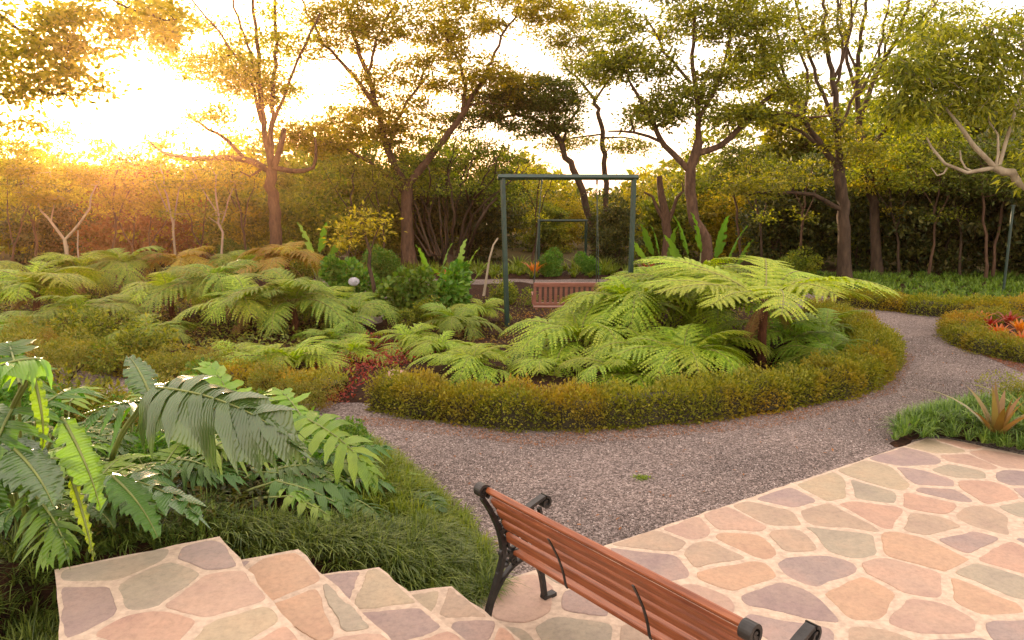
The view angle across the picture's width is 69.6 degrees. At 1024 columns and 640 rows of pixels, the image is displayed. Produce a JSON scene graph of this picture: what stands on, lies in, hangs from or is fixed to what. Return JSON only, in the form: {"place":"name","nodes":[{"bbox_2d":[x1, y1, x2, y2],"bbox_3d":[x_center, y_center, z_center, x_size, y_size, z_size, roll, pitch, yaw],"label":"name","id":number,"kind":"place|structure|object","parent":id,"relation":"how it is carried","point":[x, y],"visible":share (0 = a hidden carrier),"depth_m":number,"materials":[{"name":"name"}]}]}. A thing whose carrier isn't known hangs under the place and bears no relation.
{"place":"outdoors","nodes":[
{"label":"outdoors","id":0,"kind":"place"},
{"bbox_2d":[55,536,302,639],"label":"landing","id":1,"kind":"object","parent":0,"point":[208,589],"visible":1,"depth_m":3.70,"materials":[{"name":"beige stone"}]},
{"bbox_2d":[201,492,521,609],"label":"mondo grass","id":2,"kind":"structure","parent":0,"point":[434,553],"depth_m":4.94,"materials":[{"name":"green plant"}]},
{"bbox_2d":[0,275,841,428],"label":"island bed","id":3,"kind":"object","parent":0,"point":[476,290],"visible":0.08,"depth_m":13.64,"materials":[{"name":"soil"}]},
{"bbox_2d":[0,259,108,315],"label":"fern","id":4,"kind":"object","parent":3,"relation":"on","point":[33,282],"visible":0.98,"depth_m":15.27,"materials":[{"name":"green plant"}]},
{"bbox_2d":[0,325,119,383],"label":"shrub","id":5,"kind":"object","parent":3,"relation":"on","point":[56,361],"visible":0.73,"depth_m":10.58,"materials":[{"name":"green plant"}]},
{"bbox_2d":[0,155,122,284],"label":"sapling","id":6,"kind":"object","parent":3,"relation":"on","point":[33,196],"visible":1,"depth_m":19.52,"materials":[{"name":"green plant"}]},
{"bbox_2d":[26,294,146,326],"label":"fern","id":7,"kind":"object","parent":3,"relation":"on","point":[104,303],"visible":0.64,"depth_m":13.76,"materials":[{"name":"green plant"}]},
{"bbox_2d":[50,302,141,340],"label":"shrub","id":8,"kind":"object","parent":3,"relation":"on","point":[89,322],"visible":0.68,"depth_m":12.59,"materials":[{"name":"green plant"}]},
{"bbox_2d":[69,246,169,291],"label":"fern","id":9,"kind":"object","parent":3,"relation":"on","point":[115,260],"visible":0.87,"depth_m":18.19,"materials":[{"name":"green plant"}]},
{"bbox_2d":[82,311,180,375],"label":"shrub","id":10,"kind":"object","parent":3,"relation":"on","point":[138,339],"visible":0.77,"depth_m":11.17,"materials":[{"name":"green plant"}]},
{"bbox_2d":[0,328,350,403],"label":"border hedge","id":11,"kind":"object","parent":3,"relation":"on","point":[242,374],"visible":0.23,"depth_m":10.20,"materials":[{"name":"green plant"}]},
{"bbox_2d":[0,272,361,389],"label":"ground cover","id":12,"kind":"object","parent":3,"relation":"on","point":[178,305],"visible":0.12,"depth_m":14.34,"materials":[{"name":"green plant"}]},
{"bbox_2d":[136,259,259,319],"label":"fern","id":13,"kind":"object","parent":3,"relation":"on","point":[210,278],"visible":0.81,"depth_m":14.61,"materials":[{"name":"green plant"}]},
{"bbox_2d":[169,275,290,336],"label":"fern","id":14,"kind":"object","parent":3,"relation":"on","point":[246,302],"visible":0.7,"depth_m":13.49,"materials":[{"name":"green plant"}]},
{"bbox_2d":[233,240,324,280],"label":"fern","id":15,"kind":"object","parent":3,"relation":"on","point":[286,254],"visible":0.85,"depth_m":18.20,"materials":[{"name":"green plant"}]},
{"bbox_2d":[218,336,350,372],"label":"fern","id":16,"kind":"object","parent":3,"relation":"on","point":[299,353],"visible":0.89,"depth_m":10.51,"materials":[{"name":"green plant"}]},
{"bbox_2d":[217,267,357,337],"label":"fern","id":17,"kind":"object","parent":3,"relation":"on","point":[300,288],"visible":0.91,"depth_m":13.51,"materials":[{"name":"green plant"}]},
{"bbox_2d":[318,253,380,303],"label":"shrub","id":18,"kind":"object","parent":3,"relation":"on","point":[337,276],"visible":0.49,"depth_m":17.18,"materials":[{"name":"green plant"}]},
{"bbox_2d":[299,292,402,335],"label":"fern","id":19,"kind":"object","parent":3,"relation":"on","point":[358,308],"visible":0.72,"depth_m":14.06,"materials":[{"name":"green plant"}]},
{"bbox_2d":[310,200,407,315],"bbox_3d":[-3.292,-1.304,15.995,1.983,2.599,1.541,-5,11,-24],"label":"sapling","id":20,"kind":"object","parent":3,"relation":"on","point":[345,242],"visible":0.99,"depth_m":15.90,"materials":[{"name":"yellow plant"}]},
{"bbox_2d":[372,264,437,318],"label":"shrub","id":21,"kind":"object","parent":3,"relation":"on","point":[407,292],"visible":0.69,"depth_m":15.30,"materials":[{"name":"green plant"}]},
{"bbox_2d":[429,259,472,313],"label":"shrub","id":22,"kind":"object","parent":3,"relation":"on","point":[454,288],"visible":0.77,"depth_m":15.76,"materials":[{"name":"green plant"}]},
{"bbox_2d":[407,343,515,388],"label":"fern","id":23,"kind":"object","parent":3,"relation":"on","point":[468,357],"visible":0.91,"depth_m":10.40,"materials":[{"name":"green plant"}]},
{"bbox_2d":[420,302,505,340],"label":"fern","id":24,"kind":"object","parent":3,"relation":"on","point":[450,318],"visible":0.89,"depth_m":13.48,"materials":[{"name":"green plant"}]},
{"bbox_2d":[498,297,636,376],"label":"fern","id":25,"kind":"object","parent":3,"relation":"on","point":[577,333],"visible":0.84,"depth_m":11.35,"materials":[{"name":"green plant"}]},
{"bbox_2d":[498,174,638,326],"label":"steel arch","id":26,"kind":"structure","parent":3,"relation":"on","point":[502,178],"depth_m":14.27,"materials":[{"name":"metal"}]},
{"bbox_2d":[531,181,598,309],"bbox_3d":[1.067,-1.468,14.560,1.350,2.504,0.592,0,10,0],"label":"garden swing","id":27,"kind":"object","parent":26,"relation":"hanging from","point":[550,303],"visible":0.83,"depth_m":14.45,"materials":[{"name":"red wood"}]},
{"bbox_2d":[361,295,805,390],"bbox_3d":[2.030,0.219,13.899,9.009,0.226,9.479,0,10,0],"label":"ground cover","id":28,"kind":"object","parent":3,"relation":"on","point":[457,379],"visible":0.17,"depth_m":13.15,"materials":[{"name":"green plant"}]},
{"bbox_2d":[558,351,674,390],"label":"fern","id":29,"kind":"object","parent":3,"relation":"on","point":[624,371],"visible":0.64,"depth_m":10.04,"materials":[{"name":"green plant"}]},
{"bbox_2d":[559,275,697,339],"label":"fern","id":30,"kind":"object","parent":3,"relation":"on","point":[634,298],"visible":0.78,"depth_m":12.01,"materials":[{"name":"green plant"}]},
{"bbox_2d":[359,296,908,434],"bbox_3d":[3.573,0.508,11.342,11.340,0.706,4.009,-8,13,-39],"label":"border hedge","id":31,"kind":"object","parent":3,"relation":"on","point":[812,379],"visible":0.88,"depth_m":8.92,"materials":[{"name":"green plant"}]},
{"bbox_2d":[599,323,753,380],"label":"fern","id":32,"kind":"object","parent":3,"relation":"on","point":[688,350],"visible":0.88,"depth_m":10.14,"materials":[{"name":"green plant"}]},
{"bbox_2d":[592,256,783,325],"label":"fern","id":33,"kind":"object","parent":3,"relation":"on","point":[695,294],"visible":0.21,"depth_m":13.44,"materials":[{"name":"green plant"}]},
{"bbox_2d":[556,0,849,264],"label":"garden tree","id":34,"kind":"object","parent":3,"relation":"on","point":[644,114],"visible":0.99,"depth_m":18.96,"materials":[{"name":"green plant"}]},
{"bbox_2d":[659,289,771,342],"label":"fern","id":35,"kind":"object","parent":3,"relation":"on","point":[714,314],"visible":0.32,"depth_m":12.71,"materials":[{"name":"green plant"}]},
{"bbox_2d":[633,255,900,363],"bbox_3d":[3.835,-0.141,11.727,3.996,1.576,4.288,-2,10,-14],"label":"tree fern","id":36,"kind":"object","parent":3,"relation":"on","point":[766,296],"visible":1,"depth_m":11.36,"materials":[{"name":"green plant"}]},
{"bbox_2d":[714,303,850,363],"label":"fern","id":37,"kind":"object","parent":3,"relation":"on","point":[801,327],"visible":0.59,"depth_m":11.87,"materials":[{"name":"green plant"}]},
{"bbox_2d":[766,331,870,368],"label":"fern","id":38,"kind":"object","parent":3,"relation":"on","point":[823,346],"visible":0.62,"depth_m":11.32,"materials":[{"name":"green plant"}]},
{"bbox_2d":[0,222,1017,271],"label":"ground","id":39,"kind":"structure","parent":0,"point":[518,252],"depth_m":31.73,"materials":[{"name":"green plant"}]},
{"bbox_2d":[4,119,130,221],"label":"shrub","id":40,"kind":"object","parent":39,"relation":"on","point":[63,133],"visible":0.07,"depth_m":34.84,"materials":[{"name":"yellow plant"}]},
{"bbox_2d":[0,0,199,138],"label":"overhanging tree","id":41,"kind":"object","parent":39,"relation":"on","point":[71,47],"visible":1,"depth_m":15.03,"materials":[{"name":"green plant"}]},
{"bbox_2d":[98,131,214,253],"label":"shrub","id":42,"kind":"object","parent":39,"relation":"on","point":[160,146],"visible":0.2,"depth_m":27.20,"materials":[{"name":"orange plant"}]},
{"bbox_2d":[0,404,447,639],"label":"sloping bed","id":43,"kind":"object","parent":39,"relation":"on","point":[46,591],"visible":0.01,"depth_m":4.23,"materials":[{"name":"soil"}]},
{"bbox_2d":[0,525,59,639],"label":"mondo grass","id":44,"kind":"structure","parent":43,"relation":"on","point":[46,628],"depth_m":4.07,"materials":[{"name":"plant"}]},
{"bbox_2d":[0,339,111,569],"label":"philodendron","id":45,"kind":"object","parent":43,"relation":"on","point":[31,475],"visible":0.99,"depth_m":3.32,"materials":[{"name":"green plant"}]},
{"bbox_2d":[0,454,176,578],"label":"philodendron","id":46,"kind":"object","parent":43,"relation":"on","point":[108,518],"visible":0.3,"depth_m":4.31,"materials":[{"name":"green plant"}]},
{"bbox_2d":[45,361,136,427],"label":"shrub","id":47,"kind":"object","parent":43,"relation":"on","point":[96,382],"visible":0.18,"depth_m":7.43,"materials":[{"name":"green plant"}]},
{"bbox_2d":[0,480,245,607],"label":"mondo grass","id":48,"kind":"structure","parent":43,"relation":"on","point":[112,544],"depth_m":4.46,"materials":[{"name":"green plant"}]},
{"bbox_2d":[58,463,210,538],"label":"philodendron","id":49,"kind":"object","parent":43,"relation":"on","point":[133,489],"visible":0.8,"depth_m":3.99,"materials":[{"name":"green plant"}]},
{"bbox_2d":[0,447,273,552],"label":"ground cover","id":50,"kind":"object","parent":43,"relation":"on","point":[258,491],"visible":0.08,"depth_m":4.90,"materials":[{"name":"green plant"}]},
{"bbox_2d":[81,434,251,502],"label":"philodendron","id":51,"kind":"object","parent":43,"relation":"on","point":[193,462],"visible":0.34,"depth_m":5.03,"materials":[{"name":"green plant"}]},
{"bbox_2d":[79,354,314,483],"bbox_3d":[-2.279,0.834,4.505,2.476,1.309,0.872,6,12,31],"label":"philodendron","id":52,"kind":"object","parent":43,"relation":"on","point":[253,429],"visible":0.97,"depth_m":3.96,"materials":[{"name":"green plant"}]},
{"bbox_2d":[155,360,362,529],"bbox_3d":[-1.934,0.991,5.731,1.800,1.048,1.748,0,10,0],"label":"philodendron","id":53,"kind":"object","parent":43,"relation":"on","point":[341,495],"visible":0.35,"depth_m":5.34,"materials":[{"name":"green plant"}]},
{"bbox_2d":[263,387,397,495],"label":"philodendron","id":54,"kind":"object","parent":43,"relation":"on","point":[322,427],"visible":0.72,"depth_m":5.78,"materials":[{"name":"green plant"}]},
{"bbox_2d":[340,416,497,564],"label":"edging grass","id":55,"kind":"structure","parent":43,"relation":"on","point":[403,488],"depth_m":6.00,"materials":[{"name":"green plant"}]},
{"bbox_2d":[0,265,770,279],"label":"bed","id":56,"kind":"object","parent":39,"relation":"on","point":[566,275],"visible":0.09,"depth_m":23.46,"materials":[{"name":"soil"}]},
{"bbox_2d":[0,176,103,267],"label":"shrub","id":57,"kind":"object","parent":56,"relation":"on","point":[43,225],"visible":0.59,"depth_m":25.69,"materials":[{"name":"orange plant"}]},
{"bbox_2d":[35,163,175,268],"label":"shrub","id":58,"kind":"object","parent":56,"relation":"on","point":[97,231],"visible":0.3,"depth_m":26.25,"materials":[{"name":"green plant"}]},
{"bbox_2d":[84,172,162,272],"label":"sapling","id":59,"kind":"object","parent":56,"relation":"on","point":[118,201],"visible":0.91,"depth_m":23.49,"materials":[{"name":"green plant"}]},
{"bbox_2d":[76,153,211,265],"bbox_3d":[-13.019,-3.874,26.534,5.262,4.268,4.173,0,10,2],"label":"shrub","id":60,"kind":"object","parent":56,"relation":"on","point":[142,224],"visible":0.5,"depth_m":25.94,"materials":[{"name":"green plant"}]},
{"bbox_2d":[119,153,211,256],"bbox_3d":[-11.300,-3.442,24.158,2.872,4.011,1.957,0,10,0],"label":"young tree","id":61,"kind":"object","parent":56,"relation":"on","point":[162,183],"visible":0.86,"depth_m":24.07,"materials":[{"name":"orange plant"}]},
{"bbox_2d":[171,153,256,258],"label":"young tree","id":62,"kind":"object","parent":56,"relation":"on","point":[203,188],"visible":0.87,"depth_m":23.58,"materials":[{"name":"orange plant"}]},
{"bbox_2d":[107,0,334,265],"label":"tree","id":63,"kind":"object","parent":56,"relation":"on","point":[254,76],"visible":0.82,"depth_m":23.05,"materials":[{"name":"green plant"}]},
{"bbox_2d":[183,145,282,264],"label":"shrub","id":64,"kind":"object","parent":56,"relation":"on","point":[233,231],"visible":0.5,"depth_m":25.79,"materials":[{"name":"orange plant"}]},
{"bbox_2d":[246,157,359,266],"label":"shrub","id":65,"kind":"object","parent":56,"relation":"on","point":[304,215],"visible":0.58,"depth_m":26.01,"materials":[{"name":"green plant"}]},
{"bbox_2d":[300,151,400,268],"bbox_3d":[-5.176,-3.384,23.728,3.106,4.053,1.992,-3,10,-19],"label":"young tree","id":66,"kind":"object","parent":56,"relation":"on","point":[348,162],"visible":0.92,"depth_m":23.55,"materials":[{"name":"green plant"}]},
{"bbox_2d":[334,158,422,265],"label":"shrub","id":67,"kind":"object","parent":56,"relation":"on","point":[393,242],"visible":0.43,"depth_m":26.72,"materials":[{"name":"green plant"}]},
{"bbox_2d":[249,0,587,266],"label":"umbrella tree","id":68,"kind":"object","parent":56,"relation":"on","point":[358,27],"visible":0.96,"depth_m":24.63,"materials":[{"name":"green plant"}]},
{"bbox_2d":[370,130,536,265],"bbox_3d":[-2.042,-4.396,26.732,6.427,5.011,4.682,0,10,0],"label":"multistem tree","id":69,"kind":"object","parent":56,"relation":"on","point":[452,159],"visible":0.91,"depth_m":26.18,"materials":[{"name":"green plant"}]},
{"bbox_2d":[433,67,600,262],"bbox_3d":[0.165,-5.396,26.490,6.402,7.121,3.768,0,10,0],"label":"leaning tree","id":70,"kind":"object","parent":56,"relation":"on","point":[540,105],"visible":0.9,"depth_m":25.77,"materials":[{"name":"green plant"}]},
{"bbox_2d":[572,188,647,267],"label":"shrub","id":71,"kind":"object","parent":56,"relation":"on","point":[614,231],"visible":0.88,"depth_m":25.58,"materials":[{"name":"green plant"}]},
{"bbox_2d":[0,131,826,242],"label":"wood","id":72,"kind":"object","parent":39,"relation":"on","point":[591,200],"visible":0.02,"depth_m":41.92,"materials":[{"name":"green plant"}]},
{"bbox_2d":[379,151,475,260],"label":"shrub","id":73,"kind":"object","parent":39,"relation":"on","point":[435,221],"visible":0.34,"depth_m":28.70,"materials":[{"name":"green plant"}]},
{"bbox_2d":[204,257,736,277],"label":"border grass","id":74,"kind":"structure","parent":39,"relation":"on","point":[495,270],"depth_m":24.15,"materials":[{"name":"green plant"}]},
{"bbox_2d":[440,164,532,262],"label":"shrub","id":75,"kind":"object","parent":39,"relation":"on","point":[485,234],"visible":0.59,"depth_m":29.61,"materials":[{"name":"green plant"}]},
{"bbox_2d":[509,182,576,253],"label":"shrub","id":76,"kind":"object","parent":39,"relation":"on","point":[552,233],"visible":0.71,"depth_m":33.40,"materials":[{"name":"green plant"}]},
{"bbox_2d":[517,0,661,263],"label":"slender tree","id":77,"kind":"object","parent":39,"relation":"on","point":[558,44],"visible":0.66,"depth_m":26.85,"materials":[{"name":"green plant"}]},
{"bbox_2d":[626,161,731,258],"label":"shrub","id":78,"kind":"object","parent":39,"relation":"on","point":[651,217],"visible":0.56,"depth_m":30.36,"materials":[{"name":"green plant"}]},
{"bbox_2d":[670,96,776,248],"bbox_3d":[10.799,-6.956,35.614,8.205,7.462,5.787,-5,11,-28],"label":"tree","id":79,"kind":"object","parent":39,"relation":"on","point":[714,132],"visible":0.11,"depth_m":34.19,"materials":[{"name":"green plant"}]},
{"bbox_2d":[682,158,769,259],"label":"shrub","id":80,"kind":"object","parent":39,"relation":"on","point":[731,238],"visible":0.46,"depth_m":30.18,"materials":[{"name":"green plant"}]},
{"bbox_2d":[724,158,828,269],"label":"shrub","id":81,"kind":"object","parent":39,"relation":"on","point":[773,241],"visible":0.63,"depth_m":26.44,"materials":[{"name":"green plant"}]},
{"bbox_2d":[746,69,852,238],"bbox_3d":[13.827,-7.578,35.410,6.040,8.774,5.963,3,10,16],"label":"tree","id":82,"kind":"object","parent":39,"relation":"on","point":[789,147],"visible":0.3,"depth_m":34.43,"materials":[{"name":"green plant"}]},
{"bbox_2d":[740,143,867,265],"bbox_3d":[11.022,-4.253,27.522,4.799,4.710,4.452,-8,13,-38],"label":"shrub","id":83,"kind":"object","parent":39,"relation":"on","point":[824,245],"visible":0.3,"depth_m":26.75,"materials":[{"name":"green plant"}]},
{"bbox_2d":[809,150,930,271],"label":"shrub","id":84,"kind":"object","parent":39,"relation":"on","point":[857,211],"visible":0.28,"depth_m":25.51,"materials":[{"name":"green plant"}]},
{"bbox_2d":[743,269,1023,302],"bbox_3d":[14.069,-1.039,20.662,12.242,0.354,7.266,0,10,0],"label":"border grass","id":85,"kind":"structure","parent":39,"relation":"on","point":[886,280],"depth_m":20.99,"materials":[{"name":"green plant"}]},
{"bbox_2d":[697,135,784,269],"bbox_3d":[7.490,-3.820,24.596,2.967,4.606,2.563,-2,10,-12],"label":"young tree","id":86,"kind":"object","parent":85,"relation":"on","point":[730,151],"visible":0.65,"depth_m":24.33,"materials":[{"name":"green plant"}]},
{"bbox_2d":[707,0,897,277],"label":"tall tree","id":87,"kind":"object","parent":85,"relation":"on","point":[836,146],"visible":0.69,"depth_m":21.22,"materials":[{"name":"green plant"}]},
{"bbox_2d":[800,0,1008,273],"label":"tall tree","id":88,"kind":"object","parent":85,"relation":"on","point":[875,236],"visible":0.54,"depth_m":22.90,"materials":[{"name":"green plant"}]},
{"bbox_2d":[833,285,1023,316],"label":"border hedge","id":89,"kind":"object","parent":85,"relation":"on","point":[926,304],"visible":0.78,"depth_m":16.47,"materials":[{"name":"green plant"}]},
{"bbox_2d":[852,136,1005,271],"bbox_3d":[13.347,-3.692,24.298,4.452,4.710,4.799,0,10,-1],"label":"shrub","id":90,"kind":"object","parent":85,"relation":"on","point":[923,244],"visible":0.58,"depth_m":23.61,"materials":[{"name":"green plant"}]},
{"bbox_2d":[892,156,967,275],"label":"young tree","id":91,"kind":"object","parent":85,"relation":"on","point":[936,165],"visible":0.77,"depth_m":22.39,"materials":[{"name":"green plant"}]},
{"bbox_2d":[884,130,1023,276],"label":"shrub","id":92,"kind":"object","parent":85,"relation":"on","point":[969,243],"visible":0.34,"depth_m":23.45,"materials":[{"name":"green plant"}]},
{"bbox_2d":[921,134,1023,278],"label":"young tree","id":93,"kind":"object","parent":85,"relation":"on","point":[982,183],"visible":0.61,"depth_m":21.48,"materials":[{"name":"green plant"}]},
{"bbox_2d":[951,124,1023,275],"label":"shrub","id":94,"kind":"object","parent":85,"relation":"on","point":[999,264],"visible":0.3,"depth_m":23.35,"materials":[{"name":"green plant"}]},
{"bbox_2d":[889,416,1023,446],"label":"corner bed","id":95,"kind":"object","parent":39,"relation":"on","point":[907,439],"visible":0.09,"depth_m":8.21,"materials":[{"name":"soil"}]},
{"bbox_2d":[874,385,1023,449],"bbox_3d":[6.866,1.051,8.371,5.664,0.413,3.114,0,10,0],"label":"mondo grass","id":96,"kind":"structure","parent":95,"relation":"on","point":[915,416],"depth_m":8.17,"materials":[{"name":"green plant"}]},
{"bbox_2d":[929,381,1023,435],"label":"spiky bromeliad","id":97,"kind":"object","parent":95,"relation":"on","point":[999,417],"visible":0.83,"depth_m":7.83,"materials":[{"name":"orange plant"}]},
{"bbox_2d":[985,321,1023,356],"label":"bed","id":98,"kind":"object","parent":39,"relation":"on","point":[1011,327],"visible":0.06,"depth_m":14.40,"materials":[{"name":"soil"}]},
{"bbox_2d":[829,3,1023,197],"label":"pale limbed tree","id":99,"kind":"object","parent":98,"relation":"on","point":[909,74],"visible":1,"depth_m":12.33,"materials":[{"name":"green plant"}]},
{"bbox_2d":[933,303,1023,363],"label":"border hedge","id":100,"kind":"object","parent":98,"relation":"on","point":[962,329],"visible":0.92,"depth_m":12.97,"materials":[{"name":"green plant"}]},
{"bbox_2d":[0,0,1023,195],"label":"sky","id":101,"kind":"structure","parent":0,"point":[161,96],"materials":[{"name":"white"}]},
{"bbox_2d":[42,279,1023,578],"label":"gravel path","id":102,"kind":"structure","parent":0,"point":[906,325],"depth_m":7.76,"materials":[{"name":"grey gravel"}]},
{"bbox_2d":[471,438,1023,639],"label":"patio","id":103,"kind":"structure","parent":0,"point":[922,539],"depth_m":5.48,"materials":[{"name":"beige stone"}]},
{"bbox_2d":[241,549,390,639],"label":"step","id":104,"kind":"object","parent":103,"relation":"on","point":[306,596],"visible":0.62,"depth_m":3.99,"materials":[{"name":"beige stone"}]},
{"bbox_2d":[322,567,464,639],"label":"step","id":105,"kind":"object","parent":103,"relation":"on","point":[386,603],"visible":0.59,"depth_m":4.21,"materials":[{"name":"beige stone"}]},
{"bbox_2d":[408,586,520,639],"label":"step","id":106,"kind":"object","parent":103,"relation":"on","point":[455,610],"visible":0.57,"depth_m":4.41,"materials":[{"name":"beige stone"}]},
{"bbox_2d":[473,482,821,639],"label":"park bench","id":107,"kind":"object","parent":103,"relation":"on","point":[651,608],"visible":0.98,"depth_m":3.88,"materials":[{"name":"brown wood"}]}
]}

